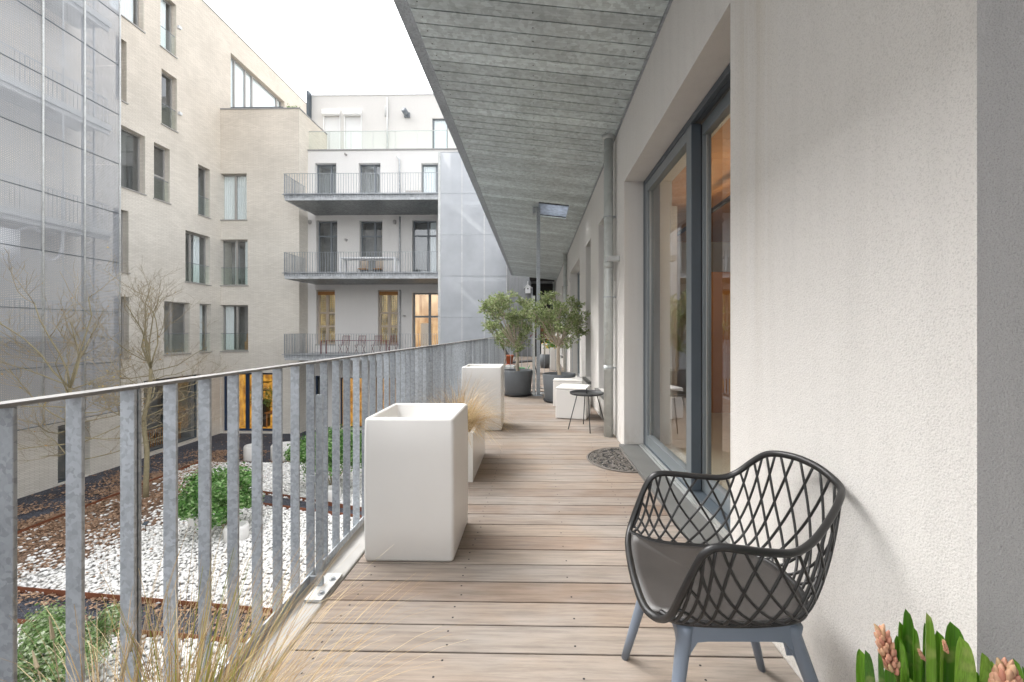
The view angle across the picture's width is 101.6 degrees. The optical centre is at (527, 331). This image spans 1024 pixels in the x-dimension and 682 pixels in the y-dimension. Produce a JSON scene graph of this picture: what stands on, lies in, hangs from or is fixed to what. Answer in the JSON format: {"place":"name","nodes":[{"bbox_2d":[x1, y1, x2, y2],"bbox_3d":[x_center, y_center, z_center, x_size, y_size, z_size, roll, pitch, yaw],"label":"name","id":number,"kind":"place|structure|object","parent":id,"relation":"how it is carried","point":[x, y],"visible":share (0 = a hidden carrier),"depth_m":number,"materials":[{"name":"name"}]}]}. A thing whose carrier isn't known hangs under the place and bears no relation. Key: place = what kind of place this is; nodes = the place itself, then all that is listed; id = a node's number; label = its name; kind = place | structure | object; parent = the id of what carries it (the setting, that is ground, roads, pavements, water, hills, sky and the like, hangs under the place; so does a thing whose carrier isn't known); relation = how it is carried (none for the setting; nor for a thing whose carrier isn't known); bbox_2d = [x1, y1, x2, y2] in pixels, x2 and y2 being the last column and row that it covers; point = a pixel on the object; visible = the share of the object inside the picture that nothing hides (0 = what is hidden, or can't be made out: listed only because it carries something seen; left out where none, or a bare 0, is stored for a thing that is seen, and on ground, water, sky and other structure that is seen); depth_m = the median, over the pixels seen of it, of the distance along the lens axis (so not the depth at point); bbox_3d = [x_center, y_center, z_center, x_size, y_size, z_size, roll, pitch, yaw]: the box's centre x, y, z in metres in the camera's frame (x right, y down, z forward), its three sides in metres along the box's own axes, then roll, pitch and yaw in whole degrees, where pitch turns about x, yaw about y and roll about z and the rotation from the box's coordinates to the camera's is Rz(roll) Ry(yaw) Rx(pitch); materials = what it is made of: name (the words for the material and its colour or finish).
{"place":"outdoors","nodes":[
{"label":"outdoors","id":0,"kind":"place"},
{"bbox_2d":[17,623,242,681],"bbox_3d":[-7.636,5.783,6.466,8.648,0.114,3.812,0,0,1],"label":"white pebbles","id":1,"kind":"object","parent":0,"point":[109,671],"visible":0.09,"depth_m":7.39,"materials":[{"name":"white gravel"}]},
{"bbox_2d":[17,600,142,681],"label":"leafy bush","id":2,"kind":"object","parent":1,"relation":"on","point":[40,623],"visible":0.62,"depth_m":6.47,"materials":[{"name":"green plant"}]},
{"bbox_2d":[17,619,245,643],"bbox_3d":[-8.315,5.765,8.065,12.602,0.150,0.016,0,0,6],"label":"steel edging","id":3,"kind":"object","parent":1,"relation":"on","point":[185,635],"depth_m":7.90,"materials":[{"name":"brown metal"}]},
{"bbox_2d":[17,430,361,638],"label":"ground","id":4,"kind":"structure","parent":0,"point":[219,440],"depth_m":14.29,"materials":[{"name":"brown soil"}]},
{"bbox_2d":[17,477,185,574],"bbox_3d":[-12.796,5.812,13.440,3.835,0.001,6.963,0,0,1],"label":"mulch patch","id":5,"kind":"object","parent":4,"relation":"on","point":[22,558],"visible":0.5,"depth_m":11.83,"materials":[{"name":"brown plant"}]},
{"bbox_2d":[0,250,224,464],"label":"bare tree","id":6,"kind":"object","parent":5,"relation":"on","point":[69,384],"visible":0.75,"depth_m":12.54,"materials":[{"name":"brown plant"}]},
{"bbox_2d":[76,243,238,497],"bbox_3d":[-12.769,1.267,14.758,5.110,9.107,4.617,0,0,34],"label":"bare tree","id":7,"kind":"object","parent":5,"relation":"on","point":[148,361],"visible":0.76,"depth_m":14.51,"materials":[{"name":"brown plant"}]},
{"bbox_2d":[17,462,197,534],"bbox_3d":[-14.480,5.765,14.100,0.016,0.150,8.788,0,0,1],"label":"steel edging","id":8,"kind":"object","parent":4,"relation":"on","point":[64,514],"visible":0.33,"depth_m":13.72,"materials":[{"name":"brown metal"}]},
{"bbox_2d":[17,434,289,668],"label":"fallen leaves","id":9,"kind":"object","parent":4,"relation":"on","point":[88,525],"visible":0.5,"depth_m":12.55,"materials":[{"name":"brown plant"}]},
{"bbox_2d":[0,0,326,498],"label":"brick building","id":10,"kind":"structure","parent":4,"relation":"on","point":[218,138],"depth_m":20.88,"materials":[{"name":"beige paint"}]},
{"bbox_2d":[0,0,120,430],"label":"stair tower","id":11,"kind":"structure","parent":10,"relation":"attached to","point":[81,15],"depth_m":14.72,"materials":[{"name":"metal"}]},
{"bbox_2d":[58,425,65,482],"bbox_3d":[-18.238,4.683,16.315,0.656,2.234,1.140,0,0,1],"label":"door","id":12,"kind":"structure","parent":10,"relation":"in","point":[62,459],"depth_m":16.60,"materials":[{"name":"metal"}]},
{"bbox_2d":[112,209,130,273],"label":"window","id":13,"kind":"structure","parent":10,"relation":"in","point":[115,232],"depth_m":18.48,"materials":[{"name":"grey glass"}]},
{"bbox_2d":[115,39,128,104],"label":"window","id":14,"kind":"structure","parent":10,"relation":"in","point":[117,41],"depth_m":18.39,"materials":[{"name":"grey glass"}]},
{"bbox_2d":[113,296,130,359],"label":"window","id":15,"kind":"structure","parent":10,"relation":"in","point":[115,297],"depth_m":18.50,"materials":[{"name":"grey glass"}]},
{"bbox_2d":[109,0,145,33],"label":"window","id":16,"kind":"structure","parent":10,"relation":"in","point":[129,8],"depth_m":18.88,"materials":[{"name":"clear glass"}]},
{"bbox_2d":[121,128,146,195],"bbox_3d":[-18.048,-7.632,18.698,0.940,2.719,1.224,0,0,1],"label":"window","id":17,"kind":"structure","parent":10,"relation":"in","point":[130,142],"depth_m":19.26,"materials":[{"name":"clear glass"}]},
{"bbox_2d":[153,145,171,204],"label":"window","id":18,"kind":"structure","parent":10,"relation":"in","point":[159,153],"depth_m":20.56,"materials":[{"name":"clear glass"}]},
{"bbox_2d":[160,0,177,58],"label":"window","id":19,"kind":"structure","parent":10,"relation":"in","point":[166,34],"depth_m":20.71,"materials":[{"name":"clear glass"}]},
{"bbox_2d":[161,72,178,132],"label":"window","id":20,"kind":"structure","parent":10,"relation":"in","point":[167,109],"depth_m":20.97,"materials":[{"name":"clear glass"}]},
{"bbox_2d":[163,301,190,355],"bbox_3d":[-18.002,-0.160,20.993,0.940,2.643,1.599,0,0,1],"label":"window","id":21,"kind":"structure","parent":10,"relation":"in","point":[175,333],"depth_m":21.70,"materials":[{"name":"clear glass"}]},
{"bbox_2d":[185,231,211,285],"bbox_3d":[-17.976,-3.872,22.291,0.940,2.701,1.728,0,0,1],"label":"window","id":22,"kind":"structure","parent":10,"relation":"in","point":[195,245],"depth_m":22.67,"materials":[{"name":"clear glass"}]},
{"bbox_2d":[197,166,210,218],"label":"window","id":23,"kind":"structure","parent":10,"relation":"in","point":[202,198],"depth_m":23.09,"materials":[{"name":"clear glass"}]},
{"bbox_2d":[199,304,212,352],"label":"window","id":24,"kind":"structure","parent":10,"relation":"in","point":[203,307],"depth_m":23.10,"materials":[{"name":"clear glass"}]},
{"bbox_2d":[220,175,246,220],"bbox_3d":[-16.831,-7.682,23.993,1.749,2.685,0.400,0,0,1],"label":"window","id":25,"kind":"structure","parent":10,"relation":"in","point":[235,185],"depth_m":24.17,"materials":[{"name":"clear glass"}]},
{"bbox_2d":[220,240,247,285],"bbox_3d":[-16.757,-3.925,24.251,1.722,2.670,0.920,0,0,1],"label":"window","id":26,"kind":"structure","parent":10,"relation":"in","point":[239,247],"depth_m":24.18,"materials":[{"name":"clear glass"}]},
{"bbox_2d":[220,305,248,351],"bbox_3d":[-16.730,-0.172,24.251,1.722,2.692,0.920,0,0,1],"label":"window","id":27,"kind":"structure","parent":10,"relation":"in","point":[236,333],"depth_m":24.20,"materials":[{"name":"clear glass"}]},
{"bbox_2d":[245,334,247,349],"bbox_3d":[-16.264,0.550,24.578,0.633,1.046,0.452,0,0,-4],"label":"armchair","id":28,"kind":"object","parent":10,"relation":"in","point":[246,344],"visible":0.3,"depth_m":24.35,"materials":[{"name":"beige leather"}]},
{"bbox_2d":[231,57,280,106],"bbox_3d":[-18.017,-14.280,27.317,0.656,4.400,5.300,0,0,1],"label":"window","id":29,"kind":"structure","parent":10,"relation":"in","point":[246,91],"depth_m":26.59,"materials":[{"name":"clear glass"}]},
{"bbox_2d":[17,461,361,609],"bbox_3d":[-8.209,5.816,13.343,12.550,0.001,10.049,0,0,1],"label":"pebble bed","id":30,"kind":"object","parent":4,"relation":"on","point":[51,582],"visible":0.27,"depth_m":10.24,"materials":[{"name":"white gravel"}]},
{"bbox_2d":[17,586,271,613],"bbox_3d":[-8.297,5.765,8.945,12.612,0.150,0.016,0,0,7],"label":"steel edging","id":31,"kind":"object","parent":30,"relation":"on","point":[63,593],"depth_m":9.03,"materials":[{"name":"brown metal"}]},
{"bbox_2d":[187,514,197,527],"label":"round planter","id":32,"kind":"object","parent":30,"relation":"on","point":[190,522],"visible":0.12,"depth_m":12.32,"materials":[{"name":"white plastic"}]},
{"bbox_2d":[178,462,263,529],"bbox_3d":[-8.982,4.797,12.194,2.105,2.056,2.221,0,0,14],"label":"leafy bush","id":33,"kind":"object","parent":30,"relation":"on","point":[187,504],"visible":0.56,"depth_m":11.60,"materials":[{"name":"green plant"}]},
{"bbox_2d":[223,520,248,542],"bbox_3d":[-8.133,5.610,11.681,0.600,0.420,0.600,0,0,1],"label":"round planter","id":34,"kind":"object","parent":30,"relation":"on","point":[243,529],"visible":0.49,"depth_m":11.56,"materials":[{"name":"white plastic"}]},
{"bbox_2d":[263,491,361,510],"bbox_3d":[-5.939,5.765,13.808,8.242,0.150,0.265,0,0,16],"label":"steel edging","id":35,"kind":"object","parent":30,"relation":"on","point":[304,499],"visible":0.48,"depth_m":14.28,"materials":[{"name":"brown metal"}]},
{"bbox_2d":[263,503,361,517],"bbox_3d":[-5.362,5.765,12.977,7.059,0.150,0.050,0,0,15],"label":"steel edging","id":36,"kind":"object","parent":30,"relation":"on","point":[301,508],"visible":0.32,"depth_m":13.48,"materials":[{"name":"brown metal"}]},
{"bbox_2d":[283,423,361,484],"bbox_3d":[-7.406,4.647,15.537,3.533,2.357,2.731,0,0,25],"label":"leafy bush","id":37,"kind":"object","parent":30,"relation":"on","point":[302,451],"visible":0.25,"depth_m":14.98,"materials":[{"name":"green plant"}]},
{"bbox_2d":[328,485,340,501],"bbox_3d":[-6.767,5.610,14.448,0.600,0.420,0.600,0,0,1],"label":"round planter","id":38,"kind":"object","parent":30,"relation":"on","point":[329,493],"visible":0.28,"depth_m":14.18,"materials":[{"name":"white plastic"}]},
{"bbox_2d":[243,443,251,461],"bbox_3d":[-12.419,5.480,18.927,0.740,0.680,0.740,0,0,1],"label":"round planter","id":39,"kind":"object","parent":4,"relation":"on","point":[247,452],"visible":0.45,"depth_m":18.58,"materials":[{"name":"white plastic"}]},
{"bbox_2d":[271,441,289,461],"bbox_3d":[-11.130,5.480,19.056,1.000,0.680,1.000,0,0,1],"label":"round planter","id":40,"kind":"object","parent":4,"relation":"on","point":[285,446],"visible":0.23,"depth_m":18.69,"materials":[{"name":"white plastic"}]},
{"bbox_2d":[438,151,506,343],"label":"stair tower","id":41,"kind":"structure","parent":4,"relation":"on","point":[472,267],"depth_m":21.52,"materials":[{"name":"metal"}]},
{"bbox_2d":[507,266,553,356],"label":"end wall","id":42,"kind":"structure","parent":4,"relation":"on","point":[517,284],"depth_m":20.52,"materials":[{"name":"grey concrete"}]},
{"bbox_2d":[524,284,531,292],"bbox_3d":[0.039,-2.167,20.393,0.400,0.600,0.220,0,0,1],"label":"birdhouse","id":43,"kind":"object","parent":42,"relation":"attached to","point":[527,287],"visible":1,"depth_m":20.32,"materials":[{"name":"white wood"}]},
{"bbox_2d":[173,0,432,353],"label":"sky","id":44,"kind":"structure","parent":0,"point":[315,46],"materials":[{"name":"white"}]},
{"bbox_2d":[282,57,457,429],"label":"apartment building","id":45,"kind":"structure","parent":0,"point":[373,162],"depth_m":24.63,"materials":[{"name":"white paint"}]},
{"bbox_2d":[315,290,334,344],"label":"window","id":46,"kind":"structure","parent":45,"relation":"in","point":[326,298],"depth_m":24.89,"materials":[{"name":"beige glass"}]},
{"bbox_2d":[317,165,335,193],"bbox_3d":[-11.885,-9.018,25.216,1.273,1.858,0.656,0,0,1],"label":"door","id":47,"kind":"structure","parent":45,"relation":"in","point":[320,168],"depth_m":25.53,"materials":[{"name":"grey glass"}]},
{"bbox_2d":[319,222,336,271],"bbox_3d":[-11.814,-4.985,25.214,1.244,3.141,0.656,0,0,1],"label":"door","id":48,"kind":"structure","parent":45,"relation":"in","point":[327,230],"depth_m":25.54,"materials":[{"name":"grey glass"}]},
{"bbox_2d":[321,340,390,353],"bbox_3d":[-9.249,0.845,22.540,3.600,0.730,0.600,0,0,1],"label":"slatted table","id":49,"kind":"object","parent":45,"relation":"on","point":[354,340],"visible":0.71,"depth_m":22.30,"materials":[{"name":"red metal"}]},
{"bbox_2d":[354,336,365,353],"bbox_3d":[-9.238,0.724,23.134,0.454,0.988,0.544,0,0,1],"label":"slatted chair","id":50,"kind":"object","parent":45,"relation":"on","point":[362,345],"visible":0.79,"depth_m":23.29,"materials":[{"name":"grey metal"}]},
{"bbox_2d":[358,261,367,271],"bbox_3d":[-9.164,-3.505,23.309,0.464,0.951,0.440,0,0,1],"label":"balcony chair","id":51,"kind":"object","parent":45,"relation":"on","point":[363,265],"visible":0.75,"depth_m":23.49,"materials":[{"name":"beige wicker"}]},
{"bbox_2d":[339,257,399,271],"bbox_3d":[-8.513,-3.506,22.625,3.025,0.952,0.700,0,0,1],"label":"bar table","id":52,"kind":"object","parent":45,"relation":"on","point":[358,259],"visible":0.67,"depth_m":22.36,"materials":[{"name":"white metal"}]},
{"bbox_2d":[360,165,379,192],"bbox_3d":[-9.275,-8.999,25.163,1.296,1.854,0.656,0,0,1],"label":"door","id":53,"kind":"structure","parent":45,"relation":"in","point":[370,170],"depth_m":25.49,"materials":[{"name":"grey glass"}]},
{"bbox_2d":[361,222,381,271],"bbox_3d":[-9.190,-4.975,25.162,1.352,3.135,0.656,0,0,1],"label":"door","id":54,"kind":"structure","parent":45,"relation":"in","point":[371,232],"depth_m":25.49,"materials":[{"name":"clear glass"}]},
{"bbox_2d":[373,261,382,271],"bbox_3d":[-8.311,-3.505,23.291,0.464,0.951,0.440,0,0,1],"label":"balcony chair","id":55,"kind":"object","parent":45,"relation":"on","point":[377,265],"visible":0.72,"depth_m":23.47,"materials":[{"name":"beige wicker"}]},
{"bbox_2d":[377,290,398,344],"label":"window","id":56,"kind":"structure","parent":45,"relation":"in","point":[388,299],"depth_m":24.81,"materials":[{"name":"beige glass"}]},
{"bbox_2d":[413,221,435,270],"bbox_3d":[-6.031,-4.976,25.098,1.429,3.155,0.656,0,0,1],"label":"door","id":57,"kind":"structure","parent":45,"relation":"in","point":[424,232],"depth_m":25.22,"materials":[{"name":"clear glass"}]},
{"bbox_2d":[413,293,437,346],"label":"door","id":58,"kind":"structure","parent":45,"relation":"in","point":[425,305],"depth_m":26.32,"materials":[{"name":"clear glass"}]},
{"bbox_2d":[421,323,432,345],"bbox_3d":[-6.207,0.325,25.780,0.650,1.700,0.500,0,0,1],"label":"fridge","id":59,"kind":"object","parent":45,"relation":"in","point":[425,329],"visible":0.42,"depth_m":25.53,"materials":[{"name":"white metal"}]},
{"bbox_2d":[422,165,437,191],"bbox_3d":[-5.574,-8.971,24.830,1.280,1.840,0.136,0,0,2],"label":"door","id":60,"kind":"structure","parent":45,"relation":"in","point":[425,168],"depth_m":24.88,"materials":[{"name":"clear glass"}]},
{"bbox_2d":[433,119,447,147],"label":"window","id":61,"kind":"structure","parent":45,"relation":"in","point":[440,138],"depth_m":26.95,"materials":[{"name":"clear glass"}]},
{"bbox_2d":[225,357,514,681],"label":"deck kerb","id":62,"kind":"structure","parent":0,"point":[353,552],"depth_m":1.85,"materials":[{"name":"white concrete"}]},
{"bbox_2d":[0,338,486,681],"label":"railing","id":63,"kind":"object","parent":62,"relation":"on","point":[419,368],"visible":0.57,"depth_m":1.51,"materials":[{"name":"metal"}]},
{"bbox_2d":[487,337,512,363],"bbox_3d":[-0.800,0.677,14.879,0.042,1.062,10.880,0,0,1],"label":"railing","id":64,"kind":"object","parent":62,"relation":"on","point":[493,353],"visible":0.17,"depth_m":11.03,"materials":[{"name":"metal"}]},
{"bbox_2d":[504,356,562,391],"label":"deck","id":65,"kind":"structure","parent":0,"point":[543,370],"depth_m":13.77,"materials":[{"name":"brown wood"}]},
{"bbox_2d":[504,365,514,368],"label":"trough planter","id":66,"kind":"object","parent":65,"relation":"on","point":[508,366],"visible":0.23,"depth_m":10.62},
{"bbox_2d":[493,327,516,365],"bbox_3d":[-0.586,0.401,10.913,0.656,1.144,0.651,0,0,1],"label":"olive tree","id":67,"kind":"object","parent":66,"relation":"in","point":[503,346],"visible":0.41,"depth_m":10.85,"materials":[{"name":"green plant"}]},
{"bbox_2d":[506,355,514,364],"bbox_3d":[-0.494,0.940,11.762,0.320,0.560,0.320,0,0,1],"label":"terracotta pot","id":68,"kind":"object","parent":65,"relation":"on","point":[508,359],"visible":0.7,"depth_m":11.68,"materials":[{"name":"orange ceramic"}]},
{"bbox_2d":[501,344,535,369],"bbox_3d":[-0.252,0.747,12.182,1.105,0.953,0.550,0,0,1],"label":"lounge chair","id":69,"kind":"object","parent":65,"relation":"on","point":[522,361],"visible":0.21,"depth_m":11.97,"materials":[{"name":"black plastic"}]},
{"bbox_2d":[530,321,556,367],"bbox_3d":[0.625,0.372,14.005,1.076,1.696,1.305,0,0,-26],"label":"potted plant","id":70,"kind":"object","parent":65,"relation":"on","point":[544,360],"visible":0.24,"depth_m":13.86,"materials":[{"name":"green plant"}]},
{"bbox_2d":[541,343,549,353],"bbox_3d":[0.744,0.845,16.238,0.363,0.750,0.500,0,0,1],"label":"garden box","id":71,"kind":"object","parent":65,"relation":"on","point":[547,350],"visible":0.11,"depth_m":15.99,"materials":[{"name":"white plastic"}]},
{"bbox_2d":[550,348,556,370],"bbox_3d":[0.847,0.860,13.136,0.256,0.720,0.306,0,0,1],"label":"tall planter","id":72,"kind":"object","parent":65,"relation":"on","point":[552,359],"visible":0.51,"depth_m":12.98,"materials":[{"name":"white plastic"}]},
{"bbox_2d":[541,337,561,348],"bbox_3d":[0.850,0.260,13.121,0.934,0.560,0.572,0,0,1],"label":"flowering plant","id":73,"kind":"object","parent":72,"relation":"in","point":[548,346],"visible":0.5,"depth_m":13.07,"materials":[{"name":"green plant"}]},
{"bbox_2d":[267,393,801,681],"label":"deck","id":74,"kind":"structure","parent":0,"point":[516,610],"depth_m":1.93,"materials":[{"name":"brown wood"}]},
{"bbox_2d":[364,403,467,561],"bbox_3d":[-0.622,0.839,2.442,0.484,0.762,0.481,0,0,1],"label":"tall planter","id":75,"kind":"object","parent":74,"relation":"on","point":[415,481],"visible":1,"depth_m":2.20,"materials":[{"name":"white plastic"}]},
{"bbox_2d":[468,413,484,481],"bbox_3d":[-0.630,1.020,3.780,0.400,0.400,0.800,0,0,1],"label":"trough planter","id":76,"kind":"object","parent":74,"relation":"on","point":[476,451],"visible":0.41,"depth_m":3.52,"materials":[{"name":"plastic"}]},
{"bbox_2d":[419,372,519,451],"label":"ornamental grass","id":77,"kind":"object","parent":76,"relation":"in","point":[474,417],"depth_m":3.75,"materials":[{"name":"beige plant"}]},
{"bbox_2d":[461,364,504,430],"bbox_3d":[-0.556,0.828,5.369,0.499,0.785,0.481,0,0,1],"label":"tall planter","id":78,"kind":"object","parent":74,"relation":"on","point":[492,373],"visible":0.77,"depth_m":5.13,"materials":[{"name":"white plastic"}]},
{"bbox_2d":[301,448,706,680],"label":"deck screws","id":79,"kind":"object","parent":74,"relation":"attached to","point":[461,594],"visible":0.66,"depth_m":1.78,"materials":[{"name":"silver metal"}]},
{"bbox_2d":[504,368,531,396],"bbox_3d":[-0.177,0.976,8.005,0.570,0.488,0.570,0,0,1],"label":"plant pot","id":80,"kind":"object","parent":74,"relation":"on","point":[517,383],"visible":0.92,"depth_m":7.78,"materials":[{"name":"grey plastic"}]},
{"bbox_2d":[476,289,539,370],"bbox_3d":[-0.352,0.002,7.998,1.241,1.620,1.114,0,0,1],"label":"olive tree","id":81,"kind":"object","parent":80,"relation":"in","point":[499,302],"visible":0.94,"depth_m":7.87,"materials":[{"name":"green plant"}]},
{"bbox_2d":[543,372,575,402],"bbox_3d":[0.559,0.976,7.310,0.580,0.488,0.580,0,0,1],"label":"plant pot","id":82,"kind":"object","parent":74,"relation":"on","point":[548,377],"visible":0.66,"depth_m":7.13,"materials":[{"name":"grey plastic"}]},
{"bbox_2d":[525,290,590,374],"bbox_3d":[0.506,0.034,7.313,1.094,1.559,1.111,0,0,-28],"label":"olive tree","id":83,"kind":"object","parent":82,"relation":"in","point":[548,317],"visible":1,"depth_m":7.20,"materials":[{"name":"green plant"}]},
{"bbox_2d":[553,377,581,405],"bbox_3d":[0.686,1.001,6.985,0.472,0.432,0.452,0,0,8],"label":"cube stool","id":84,"kind":"object","parent":74,"relation":"on","point":[560,381],"visible":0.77,"depth_m":6.79,"materials":[{"name":"white plastic"}]},
{"bbox_2d":[556,384,590,419],"bbox_3d":[0.671,1.001,6.029,0.434,0.432,0.452,0,0,16],"label":"cube stool","id":85,"kind":"object","parent":74,"relation":"on","point":[565,400],"visible":0.86,"depth_m":5.83,"materials":[{"name":"white plastic"}]},
{"bbox_2d":[568,388,603,432],"bbox_3d":[0.804,0.971,5.343,0.431,0.502,0.597,0,0,42],"label":"tray table","id":86,"kind":"object","parent":74,"relation":"on","point":[586,393],"visible":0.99,"depth_m":5.29,"materials":[{"name":"black metal"}]},
{"bbox_2d":[586,447,637,472],"bbox_3d":[0.771,1.214,3.988,0.401,0.014,0.788,0,0,1],"label":"door mat","id":87,"kind":"object","parent":74,"relation":"on","point":[613,458],"depth_m":3.94,"materials":[{"name":"fabric"}]},
{"bbox_2d":[621,450,845,681],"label":"lattice armchair","id":88,"kind":"object","parent":74,"relation":"on","point":[694,594],"visible":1,"depth_m":1.23,"materials":[{"name":"grey plastic"}]},
{"bbox_2d":[393,0,1023,681],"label":"apartment building","id":89,"kind":"structure","parent":0,"point":[743,230],"depth_m":1.48,"materials":[{"name":"white paint"}]},
{"bbox_2d":[488,338,580,388],"bbox_3d":[0.140,0.637,8.359,1.855,1.005,0.040,0,0,1],"label":"railing","id":90,"kind":"object","parent":89,"relation":"attached to","point":[527,354],"visible":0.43,"depth_m":8.34,"materials":[{"name":"grey metal"}]},
{"bbox_2d":[578,271,579,376],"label":"door","id":91,"kind":"structure","parent":89,"relation":"in","point":[579,271],"depth_m":11.14,"materials":[{"name":"grey metal"}]},
{"bbox_2d":[583,377,590,383],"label":"window","id":92,"kind":"structure","parent":89,"relation":"in","point":[585,379],"depth_m":7.24,"materials":[{"name":"grey glass"}]},
{"bbox_2d":[595,206,676,399],"bbox_3d":[1.450,-0.345,5.722,0.900,2.470,1.012,0,0,1],"label":"window","id":93,"kind":"structure","parent":89,"relation":"in","point":[674,208],"depth_m":5.26,"materials":[{"name":"clear glass"}]},
{"bbox_2d":[638,63,729,542],"bbox_3d":[1.243,-0.194,2.745,0.215,2.765,3.296,0,0,1],"label":"sliding door","id":94,"kind":"structure","parent":89,"relation":"in","point":[694,139],"depth_m":3.05,"materials":[{"name":"metal"}]},
{"bbox_2d":[856,609,1023,681],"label":"hyacinth","id":95,"kind":"object","parent":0,"point":[902,657],"visible":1,"depth_m":0.70,"materials":[{"name":"green plant"}]},
{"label":"foreground planter","id":96,"kind":"object","parent":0,"visible":0},
{"bbox_2d":[0,522,464,681],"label":"ornamental grass","id":97,"kind":"object","parent":96,"relation":"in","point":[199,663],"depth_m":0.93,"materials":[{"name":"beige plant"}]}
]}

